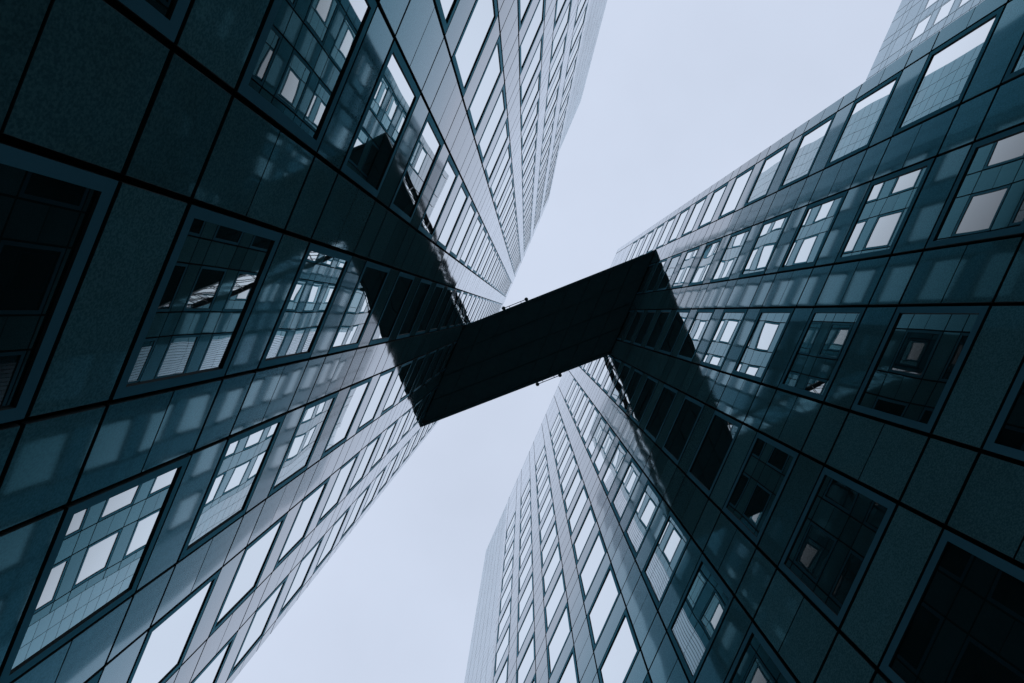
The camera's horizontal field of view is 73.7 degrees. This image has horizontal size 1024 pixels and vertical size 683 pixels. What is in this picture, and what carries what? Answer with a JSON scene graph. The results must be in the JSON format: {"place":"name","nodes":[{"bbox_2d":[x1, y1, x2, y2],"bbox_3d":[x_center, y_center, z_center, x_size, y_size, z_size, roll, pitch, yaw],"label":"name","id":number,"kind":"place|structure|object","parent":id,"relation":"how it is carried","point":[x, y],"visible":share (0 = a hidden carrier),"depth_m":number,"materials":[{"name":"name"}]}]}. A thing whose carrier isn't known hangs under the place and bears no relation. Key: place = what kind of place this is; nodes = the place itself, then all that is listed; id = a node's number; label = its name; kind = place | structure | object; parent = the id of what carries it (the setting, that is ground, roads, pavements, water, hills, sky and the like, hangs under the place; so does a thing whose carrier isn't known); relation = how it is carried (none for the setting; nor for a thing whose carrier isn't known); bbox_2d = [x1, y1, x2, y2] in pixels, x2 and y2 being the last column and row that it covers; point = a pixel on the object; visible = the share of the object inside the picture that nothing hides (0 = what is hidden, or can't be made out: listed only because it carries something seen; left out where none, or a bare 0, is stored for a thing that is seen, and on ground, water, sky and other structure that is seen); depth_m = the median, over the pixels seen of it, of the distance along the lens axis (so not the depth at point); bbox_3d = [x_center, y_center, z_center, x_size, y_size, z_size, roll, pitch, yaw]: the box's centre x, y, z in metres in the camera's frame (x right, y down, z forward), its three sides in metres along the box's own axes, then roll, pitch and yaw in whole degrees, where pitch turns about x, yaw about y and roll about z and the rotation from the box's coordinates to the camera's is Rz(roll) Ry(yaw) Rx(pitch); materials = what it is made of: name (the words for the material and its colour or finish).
{"place":"outdoors","nodes":[
{"label":"outdoors","id":0,"kind":"place"},
{"bbox_2d":[0,0,606,682],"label":"office tower","id":1,"kind":"structure","parent":0,"point":[260,262],"depth_m":8.59,"materials":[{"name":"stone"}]},
{"bbox_2d":[0,142,118,423],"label":"window","id":2,"kind":"structure","parent":1,"relation":"in","point":[53,211],"depth_m":4.90,"materials":[{"name":"glass"}]},
{"bbox_2d":[0,453,190,682],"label":"window","id":3,"kind":"structure","parent":1,"relation":"in","point":[102,543],"depth_m":7.53,"materials":[{"name":"glass"}]},
{"bbox_2d":[112,0,190,42],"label":"window","id":4,"kind":"structure","parent":1,"relation":"in","point":[165,18],"depth_m":4.97,"materials":[{"name":"glass"}]},
{"bbox_2d":[126,569,220,682],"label":"window","id":5,"kind":"structure","parent":1,"relation":"in","point":[165,645],"depth_m":11.58,"materials":[{"name":"glass"}]},
{"bbox_2d":[109,200,281,399],"bbox_3d":[-3.430,-0.438,7.653,0.106,2.399,2.007,23,-87,0],"label":"window","id":6,"kind":"structure","parent":1,"relation":"in","point":[215,266],"depth_m":7.36,"materials":[{"name":"glass"}]},
{"bbox_2d":[190,631,236,682],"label":"window","id":7,"kind":"structure","parent":1,"relation":"in","point":[210,673],"depth_m":15.69,"materials":[{"name":"glass"}]},
{"bbox_2d":[177,413,285,560],"bbox_3d":[-4.609,2.290,11.351,0.106,2.399,2.007,23,-87,0],"label":"window","id":8,"kind":"structure","parent":1,"relation":"in","point":[245,453],"depth_m":11.18,"materials":[{"name":"glass"}]},
{"bbox_2d":[209,512,287,636],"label":"window","id":9,"kind":"structure","parent":1,"relation":"in","point":[256,554],"depth_m":14.94,"materials":[{"name":"glass"}]},
{"bbox_2d":[227,574,288,679],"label":"window","id":10,"kind":"structure","parent":1,"relation":"in","point":[261,618],"depth_m":18.69,"materials":[{"name":"glass"}]},
{"bbox_2d":[277,535,324,617],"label":"window","id":11,"kind":"structure","parent":1,"relation":"in","point":[302,572],"depth_m":22.28,"materials":[{"name":"glass"}]},
{"bbox_2d":[273,476,329,570],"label":"window","id":12,"kind":"structure","parent":1,"relation":"in","point":[308,507],"depth_m":18.53,"materials":[{"name":"glass"}]},
{"bbox_2d":[227,0,376,151],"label":"window","id":13,"kind":"structure","parent":1,"relation":"in","point":[296,68],"depth_m":7.48,"materials":[{"name":"glass"}]},
{"bbox_2d":[267,391,338,496],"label":"window","id":14,"kind":"structure","parent":1,"relation":"in","point":[315,414],"depth_m":14.79,"materials":[{"name":"glass"}]},
{"bbox_2d":[257,240,351,368],"bbox_3d":[-3.360,-0.593,11.201,0.106,2.399,2.007,23,-87,0],"label":"window","id":15,"kind":"structure","parent":1,"relation":"in","point":[320,273],"depth_m":11.02,"materials":[{"name":"glass"}]},
{"bbox_2d":[313,505,350,573],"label":"window","id":16,"kind":"structure","parent":1,"relation":"in","point":[337,526],"depth_m":25.85,"materials":[{"name":"glass"}]},
{"bbox_2d":[316,451,359,526],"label":"window","id":17,"kind":"structure","parent":1,"relation":"in","point":[342,478],"depth_m":22.13,"materials":[{"name":"glass"}]},
{"bbox_2d":[320,376,372,458],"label":"window","id":18,"kind":"structure","parent":1,"relation":"in","point":[355,396],"depth_m":18.38,"materials":[{"name":"glass"}]},
{"bbox_2d":[340,483,370,539],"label":"window","id":19,"kind":"structure","parent":1,"relation":"in","point":[361,497],"depth_m":29.43,"materials":[{"name":"glass"}]},
{"bbox_2d":[327,260,390,353],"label":"window","id":20,"kind":"structure","parent":1,"relation":"in","point":[373,276],"depth_m":14.64,"materials":[{"name":"glass"}]},
{"bbox_2d":[346,433,381,495],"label":"window","id":21,"kind":"structure","parent":1,"relation":"in","point":[371,446],"depth_m":25.69,"materials":[{"name":"glass"}]},
{"bbox_2d":[355,367,395,433],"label":"window","id":22,"kind":"structure","parent":1,"relation":"in","point":[385,376],"depth_m":21.97,"materials":[{"name":"glass"}]},
{"bbox_2d":[334,40,419,197],"bbox_3d":[-2.110,-3.475,11.050,0.106,2.399,2.007,23,-87,0],"label":"window","id":23,"kind":"structure","parent":1,"relation":"in","point":[392,100],"depth_m":10.87,"materials":[{"name":"glass"}]},
{"bbox_2d":[369,419,398,471],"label":"window","id":24,"kind":"structure","parent":1,"relation":"in","point":[390,429],"depth_m":29.26,"materials":[{"name":"glass"}]},
{"bbox_2d":[368,271,414,344],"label":"window","id":25,"kind":"structure","parent":1,"relation":"in","point":[402,285],"depth_m":18.23,"materials":[{"name":"glass"}]},
{"bbox_2d":[380,359,412,415],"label":"window","id":26,"kind":"structure","parent":1,"relation":"in","point":[405,366],"depth_m":25.54,"materials":[{"name":"glass"}]},
{"bbox_2d":[399,354,425,401],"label":"window","id":27,"kind":"structure","parent":1,"relation":"in","point":[416,368],"depth_m":29.14,"materials":[{"name":"glass"}]},
{"bbox_2d":[396,277,431,338],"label":"window","id":28,"kind":"structure","parent":1,"relation":"in","point":[421,292],"depth_m":21.82,"materials":[{"name":"glass"}]},
{"bbox_2d":[385,112,443,222],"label":"window","id":29,"kind":"structure","parent":1,"relation":"in","point":[426,150],"depth_m":14.48,"materials":[{"name":"glass"}]},
{"bbox_2d":[415,283,444,334],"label":"window","id":30,"kind":"structure","parent":1,"relation":"in","point":[438,289],"depth_m":25.40,"materials":[{"name":"glass"}]},
{"bbox_2d":[414,154,458,238],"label":"window","id":31,"kind":"structure","parent":1,"relation":"in","point":[449,174],"depth_m":18.08,"materials":[{"name":"glass"}]},
{"bbox_2d":[429,286,453,331],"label":"window","id":32,"kind":"structure","parent":1,"relation":"in","point":[448,293],"depth_m":28.97,"materials":[{"name":"glass"}]},
{"bbox_2d":[433,0,458,33],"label":"window","id":33,"kind":"structure","parent":1,"relation":"in","point":[445,9],"depth_m":11.73,"materials":[{"name":"glass"}]},
{"bbox_2d":[435,182,468,250],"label":"window","id":34,"kind":"structure","parent":1,"relation":"in","point":[461,198],"depth_m":21.68,"materials":[{"name":"glass"}]},
{"bbox_2d":[448,201,476,258],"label":"window","id":35,"kind":"structure","parent":1,"relation":"in","point":[471,211],"depth_m":25.25,"materials":[{"name":"glass"}]},
{"bbox_2d":[457,215,481,264],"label":"window","id":36,"kind":"structure","parent":1,"relation":"in","point":[472,237],"depth_m":28.84,"materials":[{"name":"glass"}]},
{"bbox_2d":[448,0,497,96],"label":"window","id":37,"kind":"structure","parent":1,"relation":"in","point":[482,17],"depth_m":14.52,"materials":[{"name":"glass"}]},
{"bbox_2d":[465,35,502,135],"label":"window","id":38,"kind":"structure","parent":1,"relation":"in","point":[493,70],"depth_m":17.93,"materials":[{"name":"glass"}]},
{"bbox_2d":[476,84,506,163],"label":"window","id":39,"kind":"structure","parent":1,"relation":"in","point":[498,111],"depth_m":21.52,"materials":[{"name":"glass"}]},
{"bbox_2d":[427,122,563,432],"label":"window","id":40,"kind":"structure","parent":1,"relation":"in","point":[506,282],"depth_m":64.71,"materials":[{"name":"glass"}]},
{"bbox_2d":[483,118,508,183],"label":"window","id":41,"kind":"structure","parent":1,"relation":"in","point":[504,134],"depth_m":25.11,"materials":[{"name":"glass"}]},
{"bbox_2d":[488,143,510,198],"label":"window","id":42,"kind":"structure","parent":1,"relation":"in","point":[504,162],"depth_m":28.68,"materials":[{"name":"glass"}]},
{"bbox_2d":[517,0,532,30],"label":"window","id":43,"kind":"structure","parent":1,"relation":"in","point":[523,6],"depth_m":18.51,"materials":[{"name":"glass"}]},
{"bbox_2d":[520,70,540,131],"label":"window","id":44,"kind":"structure","parent":1,"relation":"in","point":[536,87],"depth_m":28.50,"materials":[{"name":"glass"}]},
{"bbox_2d":[519,34,542,106],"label":"window","id":45,"kind":"structure","parent":1,"relation":"in","point":[537,56],"depth_m":24.94,"materials":[{"name":"glass"}]},
{"bbox_2d":[518,0,545,74],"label":"window","id":46,"kind":"structure","parent":1,"relation":"in","point":[537,19],"depth_m":21.46,"materials":[{"name":"glass"}]},
{"bbox_2d":[421,250,655,426],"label":"skybridge","id":47,"kind":"object","parent":1,"relation":"attached to","point":[550,334],"visible":0.98,"depth_m":44.00,"materials":[{"name":"black metal"}]},
{"bbox_2d":[550,0,571,63],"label":"window","id":48,"kind":"structure","parent":1,"relation":"in","point":[565,19],"depth_m":28.37,"materials":[{"name":"glass"}]},
{"bbox_2d":[232,0,901,682],"label":"sky","id":49,"kind":"structure","parent":0,"point":[678,95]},
{"bbox_2d":[464,0,1023,682],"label":"office tower","id":50,"kind":"structure","parent":0,"point":[778,436],"depth_m":14.33,"materials":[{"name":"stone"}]},
{"bbox_2d":[494,623,509,675],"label":"window","id":51,"kind":"structure","parent":50,"relation":"in","point":[505,641],"depth_m":36.77,"materials":[{"name":"glass"}]},
{"bbox_2d":[517,598,534,656],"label":"window","id":52,"kind":"structure","parent":50,"relation":"in","point":[529,618],"depth_m":33.10,"materials":[{"name":"glass"}]},
{"bbox_2d":[516,631,535,682],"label":"window","id":53,"kind":"structure","parent":50,"relation":"in","point":[529,656],"depth_m":29.68,"materials":[{"name":"glass"}]},
{"bbox_2d":[518,571,533,621],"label":"window","id":54,"kind":"structure","parent":50,"relation":"in","point":[529,587],"depth_m":36.64,"materials":[{"name":"glass"}]},
{"bbox_2d":[506,363,588,538],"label":"window","id":55,"kind":"structure","parent":50,"relation":"in","point":[586,365],"depth_m":57.79,"materials":[{"name":"glass"}]},
{"bbox_2d":[541,520,557,567],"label":"window","id":56,"kind":"structure","parent":50,"relation":"in","point":[553,533],"depth_m":36.48,"materials":[{"name":"glass"}]},
{"bbox_2d":[542,541,561,596],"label":"window","id":57,"kind":"structure","parent":50,"relation":"in","point":[556,557],"depth_m":32.91,"materials":[{"name":"glass"}]},
{"bbox_2d":[544,568,565,633],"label":"window","id":58,"kind":"structure","parent":50,"relation":"in","point":[559,589],"depth_m":29.36,"materials":[{"name":"glass"}]},
{"bbox_2d":[547,602,571,679],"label":"window","id":59,"kind":"structure","parent":50,"relation":"in","point":[563,629],"depth_m":25.80,"materials":[{"name":"glass"}]},
{"bbox_2d":[557,646,579,682],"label":"window","id":60,"kind":"structure","parent":50,"relation":"in","point":[569,674],"depth_m":22.77,"materials":[{"name":"glass"}]},
{"bbox_2d":[564,468,582,513],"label":"window","id":61,"kind":"structure","parent":50,"relation":"in","point":[577,479],"depth_m":36.34,"materials":[{"name":"glass"}]},
{"bbox_2d":[568,485,589,535],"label":"window","id":62,"kind":"structure","parent":50,"relation":"in","point":[583,496],"depth_m":32.76,"materials":[{"name":"glass"}]},
{"bbox_2d":[573,505,597,564],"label":"window","id":63,"kind":"structure","parent":50,"relation":"in","point":[590,519],"depth_m":29.20,"materials":[{"name":"glass"}]},
{"bbox_2d":[579,530,608,601],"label":"window","id":64,"kind":"structure","parent":50,"relation":"in","point":[592,564],"depth_m":25.64,"materials":[{"name":"glass"}]},
{"bbox_2d":[587,416,607,457],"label":"window","id":65,"kind":"structure","parent":50,"relation":"in","point":[601,425],"depth_m":36.17,"materials":[{"name":"glass"}]},
{"bbox_2d":[587,563,622,650],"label":"window","id":66,"kind":"structure","parent":50,"relation":"in","point":[609,591],"depth_m":22.07,"materials":[{"name":"glass"}]},
{"bbox_2d":[593,427,617,474],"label":"window","id":67,"kind":"structure","parent":50,"relation":"in","point":[609,438],"depth_m":32.62,"materials":[{"name":"glass"}]},
{"bbox_2d":[601,440,629,495],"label":"window","id":68,"kind":"structure","parent":50,"relation":"in","point":[620,452],"depth_m":29.06,"materials":[{"name":"glass"}]},
{"bbox_2d":[598,609,642,682],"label":"window","id":69,"kind":"structure","parent":50,"relation":"in","point":[623,650],"depth_m":18.73,"materials":[{"name":"glass"}]},
{"bbox_2d":[610,364,631,402],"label":"window","id":70,"kind":"structure","parent":50,"relation":"in","point":[624,373],"depth_m":36.05,"materials":[{"name":"glass"}]},
{"bbox_2d":[611,458,644,522],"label":"window","id":71,"kind":"structure","parent":50,"relation":"in","point":[631,477],"depth_m":25.49,"materials":[{"name":"glass"}]},
{"bbox_2d":[619,369,643,412],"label":"window","id":72,"kind":"structure","parent":50,"relation":"in","point":[637,375],"depth_m":32.48,"materials":[{"name":"glass"}]},
{"bbox_2d":[624,480,664,558],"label":"window","id":73,"kind":"structure","parent":50,"relation":"in","point":[650,500],"depth_m":21.91,"materials":[{"name":"glass"}]},
{"bbox_2d":[630,376,658,425],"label":"window","id":74,"kind":"structure","parent":50,"relation":"in","point":[649,387],"depth_m":28.90,"materials":[{"name":"glass"}]},
{"bbox_2d":[633,310,656,346],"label":"window","id":75,"kind":"structure","parent":50,"relation":"in","point":[648,319],"depth_m":35.89,"materials":[{"name":"glass"}]},
{"bbox_2d":[645,310,671,349],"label":"window","id":76,"kind":"structure","parent":50,"relation":"in","point":[661,321],"depth_m":32.34,"materials":[{"name":"glass"}]},
{"bbox_2d":[644,384,679,442],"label":"window","id":77,"kind":"structure","parent":50,"relation":"in","point":[660,412],"depth_m":25.34,"materials":[{"name":"glass"}]},
{"bbox_2d":[642,510,693,609],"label":"window","id":78,"kind":"structure","parent":50,"relation":"in","point":[672,542],"depth_m":18.34,"materials":[{"name":"glass"}]},
{"bbox_2d":[657,253,681,291],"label":"window","id":79,"kind":"structure","parent":50,"relation":"in","point":[672,265],"depth_m":35.73,"materials":[{"name":"glass"}]},
{"bbox_2d":[659,310,690,355],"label":"window","id":80,"kind":"structure","parent":50,"relation":"in","point":[678,322],"depth_m":28.76,"materials":[{"name":"glass"}]},
{"bbox_2d":[662,395,706,464],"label":"window","id":81,"kind":"structure","parent":50,"relation":"in","point":[690,411],"depth_m":21.76,"materials":[{"name":"glass"}]},
{"bbox_2d":[671,246,699,288],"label":"window","id":82,"kind":"structure","parent":50,"relation":"in","point":[689,258],"depth_m":32.17,"materials":[{"name":"glass"}]},
{"bbox_2d":[681,195,707,237],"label":"window","id":83,"kind":"structure","parent":50,"relation":"in","point":[698,206],"depth_m":35.59,"materials":[{"name":"glass"}]},
{"bbox_2d":[677,309,714,362],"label":"window","id":84,"kind":"structure","parent":50,"relation":"in","point":[702,318],"depth_m":25.19,"materials":[{"name":"glass"}]},
{"bbox_2d":[667,554,737,682],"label":"window","id":85,"kind":"structure","parent":50,"relation":"in","point":[707,599],"depth_m":14.76,"materials":[{"name":"glass"}]},
{"bbox_2d":[688,238,722,286],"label":"window","id":86,"kind":"structure","parent":50,"relation":"in","point":[711,248],"depth_m":28.60,"materials":[{"name":"glass"}]},
{"bbox_2d":[697,182,728,229],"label":"window","id":87,"kind":"structure","parent":50,"relation":"in","point":[717,195],"depth_m":32.02,"materials":[{"name":"glass"}]},
{"bbox_2d":[687,410,742,496],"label":"window","id":88,"kind":"structure","parent":50,"relation":"in","point":[719,438],"depth_m":18.19,"materials":[{"name":"glass"}]},
{"bbox_2d":[700,309,747,370],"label":"window","id":89,"kind":"structure","parent":50,"relation":"in","point":[730,322],"depth_m":21.62,"materials":[{"name":"glass"}]},
{"bbox_2d":[710,227,751,282],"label":"window","id":90,"kind":"structure","parent":50,"relation":"in","point":[732,251],"depth_m":25.03,"materials":[{"name":"glass"}]},
{"bbox_2d":[718,165,754,219],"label":"window","id":91,"kind":"structure","parent":50,"relation":"in","point":[739,185],"depth_m":28.45,"materials":[{"name":"glass"}]},
{"bbox_2d":[722,432,799,544],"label":"window","id":92,"kind":"structure","parent":50,"relation":"in","point":[765,472],"depth_m":14.60,"materials":[{"name":"glass"}]},
{"bbox_2d":[725,623,799,682],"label":"window","id":93,"kind":"structure","parent":50,"relation":"in","point":[757,660],"depth_m":11.85,"materials":[{"name":"glass"}]},
{"bbox_2d":[732,308,794,383],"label":"window","id":94,"kind":"structure","parent":50,"relation":"in","point":[767,332],"depth_m":18.03,"materials":[{"name":"glass"}]},
{"bbox_2d":[739,212,791,278],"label":"window","id":95,"kind":"structure","parent":50,"relation":"in","point":[771,231],"depth_m":21.46,"materials":[{"name":"glass"}]},
{"bbox_2d":[744,143,789,206],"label":"window","id":96,"kind":"structure","parent":50,"relation":"in","point":[771,164],"depth_m":24.89,"materials":[{"name":"glass"}]},
{"bbox_2d":[778,113,836,190],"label":"window","id":97,"kind":"structure","parent":50,"relation":"in","point":[810,144],"depth_m":21.31,"materials":[{"name":"glass"}]},
{"bbox_2d":[778,191,848,272],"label":"window","id":98,"kind":"structure","parent":50,"relation":"in","point":[816,224],"depth_m":17.88,"materials":[{"name":"glass"}]},
{"bbox_2d":[778,307,866,402],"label":"window","id":99,"kind":"structure","parent":50,"relation":"in","point":[826,339],"depth_m":14.45,"materials":[{"name":"glass"}]},
{"bbox_2d":[778,467,901,627],"bbox_3d":[5.274,3.258,11.198,0.106,2.399,2.007,23,-87,0],"label":"window","id":100,"kind":"structure","parent":50,"relation":"in","point":[839,533],"depth_m":11.00,"materials":[{"name":"glass"}]},
{"bbox_2d":[825,71,902,168],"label":"window","id":101,"kind":"structure","parent":50,"relation":"in","point":[863,120],"depth_m":17.74,"materials":[{"name":"glass"}]},
{"bbox_2d":[835,158,935,263],"bbox_3d":[7.844,-2.661,14.445,0.106,2.399,2.007,23,-87,0],"label":"window","id":102,"kind":"structure","parent":50,"relation":"in","point":[889,201],"depth_m":14.30,"materials":[{"name":"glass"}]},
{"bbox_2d":[851,306,991,435],"bbox_3d":[6.524,0.376,11.048,0.106,2.399,2.007,23,-87,0],"label":"window","id":103,"kind":"structure","parent":50,"relation":"in","point":[923,353],"depth_m":10.84,"materials":[{"name":"glass"}]},
{"bbox_2d":[893,5,1005,135],"bbox_3d":[9.093,-5.544,14.294,0.106,2.399,2.007,23,-87,0],"label":"window","id":104,"kind":"structure","parent":50,"relation":"in","point":[949,70],"depth_m":14.15,"materials":[{"name":"glass"}]},
{"bbox_2d":[879,530,1023,682],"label":"window","id":105,"kind":"structure","parent":50,"relation":"in","point":[963,621],"depth_m":7.99,"materials":[{"name":"glass"}]},
{"bbox_2d":[925,124,1023,249],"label":"window","id":106,"kind":"structure","parent":50,"relation":"in","point":[985,203],"depth_m":11.10,"materials":[{"name":"glass"}]},
{"bbox_2d":[983,363,1023,461],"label":"window","id":107,"kind":"structure","parent":50,"relation":"in","point":[1006,437],"depth_m":8.52,"materials":[{"name":"glass"}]},
{"bbox_2d":[1002,35,1023,83],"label":"window","id":108,"kind":"structure","parent":50,"relation":"in","point":[1015,70],"depth_m":11.83,"materials":[{"name":"glass"}]},
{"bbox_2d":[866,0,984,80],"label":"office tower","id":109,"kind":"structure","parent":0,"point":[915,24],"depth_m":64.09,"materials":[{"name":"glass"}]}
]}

